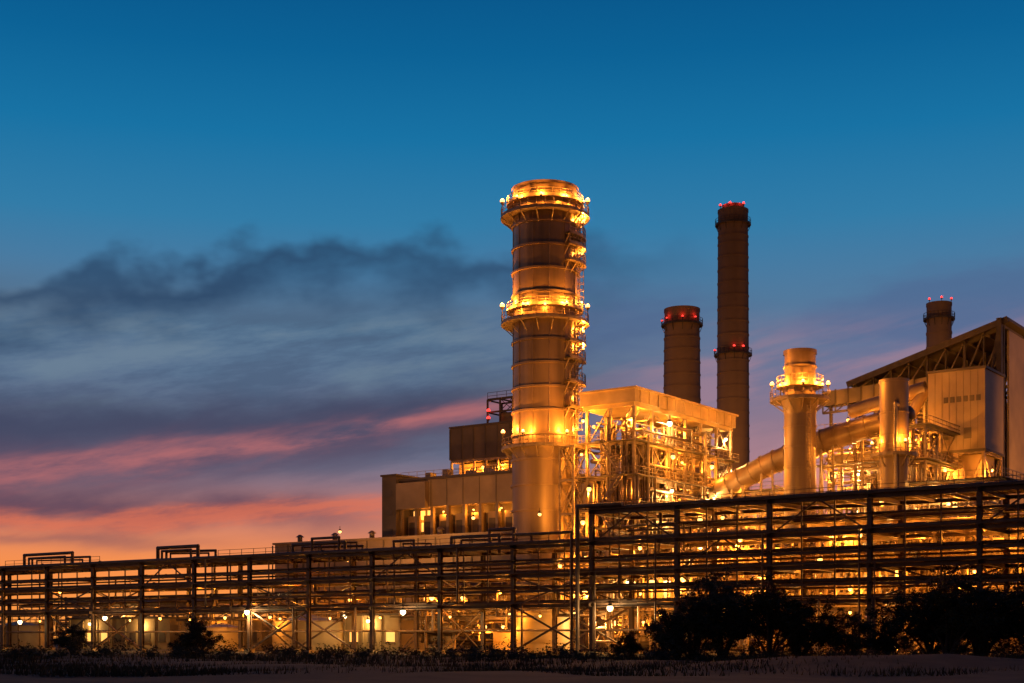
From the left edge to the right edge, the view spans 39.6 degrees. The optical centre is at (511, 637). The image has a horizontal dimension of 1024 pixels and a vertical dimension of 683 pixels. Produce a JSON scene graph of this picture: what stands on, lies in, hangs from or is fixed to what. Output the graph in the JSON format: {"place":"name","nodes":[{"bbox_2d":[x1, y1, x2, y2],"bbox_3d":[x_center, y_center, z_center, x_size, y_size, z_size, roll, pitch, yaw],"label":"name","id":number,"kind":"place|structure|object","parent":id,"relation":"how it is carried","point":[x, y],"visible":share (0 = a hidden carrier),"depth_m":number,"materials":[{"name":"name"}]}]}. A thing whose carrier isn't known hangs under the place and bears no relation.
{"place":"outdoors","nodes":[
{"label":"outdoors","id":0,"kind":"place"},
{"bbox_2d":[0,642,1023,682],"bbox_3d":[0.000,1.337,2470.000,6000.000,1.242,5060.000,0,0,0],"label":"ground","id":1,"kind":"structure","parent":0,"point":[360,674],"depth_m":67.48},
{"bbox_2d":[0,619,44,648],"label":"storage tank","id":2,"kind":"object","parent":1,"relation":"on","point":[32,639],"visible":0.5,"depth_m":228.17,"materials":[{"name":"metal"}]},
{"bbox_2d":[50,622,93,652],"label":"tree","id":3,"kind":"object","parent":1,"relation":"on","point":[72,631],"visible":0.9,"depth_m":147.21,"materials":[{"name":"green plant"}]},
{"bbox_2d":[66,616,198,648],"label":"control building","id":4,"kind":"structure","parent":1,"relation":"on","point":[162,640],"depth_m":216.59,"materials":[{"name":"brown"}]},
{"bbox_2d":[12,600,286,635],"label":"filter skid","id":5,"kind":"object","parent":1,"relation":"on","point":[183,604],"visible":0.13,"depth_m":225.36,"materials":[{"name":"metal"}]},
{"bbox_2d":[167,631,192,652],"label":"tree","id":6,"kind":"object","parent":1,"relation":"on","point":[177,641],"visible":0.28,"depth_m":139.90,"materials":[{"name":"green plant"}]},
{"bbox_2d":[179,616,224,654],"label":"tree","id":7,"kind":"object","parent":1,"relation":"on","point":[196,628],"visible":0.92,"depth_m":136.98,"materials":[{"name":"green plant"}]},
{"bbox_2d":[199,620,245,650],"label":"storage tank","id":8,"kind":"object","parent":1,"relation":"on","point":[230,637],"visible":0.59,"depth_m":192.87,"materials":[{"name":"metal"}]},
{"bbox_2d":[176,618,285,649],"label":"pump house","id":9,"kind":"structure","parent":1,"relation":"on","point":[258,625],"depth_m":200.67,"materials":[{"name":"brown"}]},
{"bbox_2d":[272,613,342,650],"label":"storage tank","id":10,"kind":"object","parent":1,"relation":"on","point":[326,639],"visible":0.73,"depth_m":184.18,"materials":[{"name":"metal"}]},
{"bbox_2d":[243,585,436,620],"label":"metering skid","id":11,"kind":"object","parent":1,"relation":"on","point":[323,614],"visible":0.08,"depth_m":197.11,"materials":[{"name":"metal"}]},
{"bbox_2d":[341,613,428,650],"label":"switchgear building","id":12,"kind":"structure","parent":1,"relation":"on","point":[386,621],"depth_m":183.33,"materials":[{"name":"brown"}]},
{"bbox_2d":[272,527,511,649],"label":"warehouse shed","id":13,"kind":"structure","parent":1,"relation":"on","point":[371,541],"depth_m":212.75,"materials":[{"name":"metal"}]},
{"bbox_2d":[390,581,560,651],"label":"manifold skid","id":14,"kind":"object","parent":1,"relation":"on","point":[461,619],"visible":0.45,"depth_m":170.17,"materials":[{"name":"metal"}]},
{"bbox_2d":[449,390,512,473],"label":"air intake house","id":15,"kind":"structure","parent":1,"relation":"on","point":[472,446],"depth_m":231.17,"materials":[{"name":"metal"}]},
{"bbox_2d":[380,463,599,648],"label":"turbine hall","id":16,"kind":"structure","parent":1,"relation":"on","point":[412,505],"depth_m":219.11,"materials":[{"name":"brown metal"}]},
{"bbox_2d":[0,474,1023,655],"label":"pipe rack","id":17,"kind":"object","parent":1,"relation":"on","point":[979,562],"visible":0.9,"depth_m":145.23,"materials":[{"name":"metal"}]},
{"bbox_2d":[400,608,405,614],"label":"rack lamp","id":18,"kind":"object","parent":17,"relation":"attached to","point":[402,611],"visible":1,"depth_m":154.54,"materials":[{"name":"white"}]},
{"bbox_2d":[607,603,612,610],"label":"rack lamp","id":19,"kind":"object","parent":17,"relation":"attached to","point":[609,606],"visible":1,"depth_m":139.42,"materials":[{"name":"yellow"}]},
{"bbox_2d":[0,650,1023,676],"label":"grass","id":20,"kind":"structure","parent":1,"relation":"on","point":[74,669],"depth_m":77.22,"materials":[{"name":"green plant"}]},
{"bbox_2d":[0,635,1023,661],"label":"shrubs","id":21,"kind":"object","parent":1,"relation":"on","point":[650,654],"visible":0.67,"depth_m":109.22,"materials":[{"name":"green plant"}]},
{"bbox_2d":[516,609,569,652],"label":"storage tank","id":22,"kind":"object","parent":1,"relation":"on","point":[544,639],"visible":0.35,"depth_m":162.04,"materials":[{"name":"metal"}]},
{"bbox_2d":[500,179,589,610],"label":"exhaust stack","id":23,"kind":"object","parent":1,"relation":"on","point":[547,249],"visible":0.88,"depth_m":186.21,"materials":[{"name":"metal"}]},
{"bbox_2d":[500,303,504,320],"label":"platform lamp","id":24,"kind":"object","parent":23,"relation":"on","point":[502,305],"visible":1,"depth_m":189.64,"materials":[{"name":"white"}]},
{"bbox_2d":[585,304,589,319],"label":"platform lamp","id":25,"kind":"object","parent":23,"relation":"on","point":[587,306],"visible":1,"depth_m":189.35,"materials":[{"name":"white"}]},
{"bbox_2d":[559,441,584,649],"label":"stair tower","id":26,"kind":"structure","parent":1,"relation":"on","point":[575,480],"depth_m":185.21,"materials":[{"name":"metal"}]},
{"bbox_2d":[607,630,643,658],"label":"bush","id":27,"kind":"object","parent":1,"relation":"on","point":[628,639],"visible":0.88,"depth_m":113.76,"materials":[{"name":"green plant"}]},
{"bbox_2d":[576,385,738,650],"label":"boiler house","id":28,"kind":"structure","parent":1,"relation":"on","point":[640,456],"depth_m":185.16,"materials":[{"name":"metal"}]},
{"bbox_2d":[667,415,671,425],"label":"platform lamp","id":29,"kind":"object","parent":28,"relation":"attached to","point":[669,422],"visible":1,"depth_m":186.07,"materials":[{"name":"white"}]},
{"bbox_2d":[644,611,703,659],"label":"tree","id":30,"kind":"object","parent":1,"relation":"on","point":[654,637],"visible":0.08,"depth_m":111.14,"materials":[{"name":"green plant"}]},
{"bbox_2d":[598,591,749,651],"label":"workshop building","id":31,"kind":"structure","parent":1,"relation":"on","point":[600,645],"depth_m":177.75,"materials":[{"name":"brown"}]},
{"bbox_2d":[661,305,702,480],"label":"chimney","id":32,"kind":"object","parent":1,"relation":"on","point":[681,364],"visible":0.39,"depth_m":296.67,"materials":[{"name":"concrete"}]},
{"bbox_2d":[643,577,745,660],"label":"tree","id":33,"kind":"object","parent":1,"relation":"on","point":[686,623],"visible":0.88,"depth_m":105.92,"materials":[{"name":"green plant"}]},
{"bbox_2d":[714,202,751,550],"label":"chimney","id":34,"kind":"object","parent":1,"relation":"on","point":[732,224],"visible":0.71,"depth_m":326.83,"materials":[{"name":"concrete"}]},
{"bbox_2d":[681,563,789,659],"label":"tree","id":35,"kind":"object","parent":1,"relation":"on","point":[719,599],"visible":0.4,"depth_m":106.68,"materials":[{"name":"green plant"}]},
{"bbox_2d":[661,524,840,653],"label":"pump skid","id":36,"kind":"object","parent":1,"relation":"on","point":[746,577],"visible":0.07,"depth_m":151.35,"materials":[{"name":"metal"}]},
{"bbox_2d":[718,573,826,657],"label":"tree","id":37,"kind":"object","parent":1,"relation":"on","point":[779,621],"visible":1,"depth_m":103.20,"materials":[{"name":"green plant"}]},
{"bbox_2d":[730,480,823,623],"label":"duct support frame","id":38,"kind":"object","parent":1,"relation":"on","point":[755,493],"visible":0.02,"depth_m":198.64,"materials":[{"name":"metal"}]},
{"bbox_2d":[770,348,830,594],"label":"bypass stack","id":39,"kind":"object","parent":1,"relation":"on","point":[798,402],"visible":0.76,"depth_m":183.17,"materials":[{"name":"metal"}]},
{"bbox_2d":[770,595,851,655],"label":"tree","id":40,"kind":"object","parent":1,"relation":"on","point":[830,629],"visible":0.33,"depth_m":108.09,"materials":[{"name":"green plant"}]},
{"bbox_2d":[708,406,915,578],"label":"flue duct","id":41,"kind":"object","parent":1,"relation":"on","point":[833,437],"visible":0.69,"depth_m":190.75,"materials":[{"name":"metal"}]},
{"bbox_2d":[825,611,875,654],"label":"tree","id":42,"kind":"object","parent":1,"relation":"on","point":[844,641],"visible":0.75,"depth_m":110.86,"materials":[{"name":"green plant"}]},
{"bbox_2d":[822,376,927,513],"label":"conveyor gallery","id":43,"kind":"object","parent":1,"relation":"on","point":[860,401],"visible":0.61,"depth_m":207.73,"materials":[{"name":"metal"}]},
{"bbox_2d":[860,616,910,654],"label":"tree","id":44,"kind":"object","parent":1,"relation":"on","point":[886,643],"visible":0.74,"depth_m":109.14,"materials":[{"name":"green plant"}]},
{"bbox_2d":[816,415,962,631],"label":"boiler frame","id":45,"kind":"object","parent":1,"relation":"on","point":[856,460],"visible":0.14,"depth_m":192.48,"materials":[{"name":"metal"}]},
{"bbox_2d":[871,377,917,634],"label":"process column","id":46,"kind":"structure","parent":1,"relation":"on","point":[892,455],"depth_m":178.43,"materials":[{"name":"metal"}]},
{"bbox_2d":[865,578,972,653],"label":"tree","id":47,"kind":"object","parent":1,"relation":"on","point":[928,637],"visible":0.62,"depth_m":105.28,"materials":[{"name":"green plant"}]},
{"bbox_2d":[923,300,954,583],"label":"chimney","id":48,"kind":"object","parent":1,"relation":"on","point":[938,320],"visible":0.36,"depth_m":297.79,"materials":[{"name":"concrete"}]},
{"bbox_2d":[897,563,1011,653],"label":"tree","id":49,"kind":"object","parent":1,"relation":"on","point":[965,619],"visible":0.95,"depth_m":102.06,"materials":[{"name":"green plant"}]},
{"bbox_2d":[926,365,1004,646],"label":"transfer house","id":50,"kind":"structure","parent":1,"relation":"on","point":[969,401],"depth_m":196.40,"materials":[{"name":"metal"}]},
{"bbox_2d":[908,468,1023,640],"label":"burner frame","id":51,"kind":"object","parent":1,"relation":"on","point":[974,480],"visible":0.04,"depth_m":176.26,"materials":[{"name":"metal"}]},
{"bbox_2d":[922,503,1023,654],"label":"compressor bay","id":52,"kind":"object","parent":1,"relation":"on","point":[972,538],"visible":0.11,"depth_m":132.02,"materials":[{"name":"metal"}]},
{"bbox_2d":[934,565,1023,657],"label":"tree","id":53,"kind":"object","parent":1,"relation":"on","point":[979,591],"visible":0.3,"depth_m":104.43,"materials":[{"name":"green plant"}]},
{"bbox_2d":[974,567,1023,652],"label":"tree","id":54,"kind":"object","parent":1,"relation":"on","point":[1016,617],"visible":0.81,"depth_m":101.41,"materials":[{"name":"green plant"}]},
{"bbox_2d":[0,0,1023,637],"label":"sky","id":55,"kind":"structure","parent":0,"point":[256,258],"materials":[{"name":"blue"}]},
{"bbox_2d":[580,526,709,652],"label":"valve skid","id":56,"kind":"object","parent":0,"point":[621,623],"visible":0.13,"depth_m":162.63,"materials":[{"name":"metal"}]},
{"bbox_2d":[788,504,973,654],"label":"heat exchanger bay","id":57,"kind":"object","parent":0,"point":[854,609],"visible":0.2,"depth_m":140.20,"materials":[{"name":"metal"}]},
{"bbox_2d":[846,316,1023,548],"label":"boiler building","id":58,"kind":"structure","parent":0,"point":[997,344],"depth_m":210.17,"materials":[{"name":"metal"}]}
]}

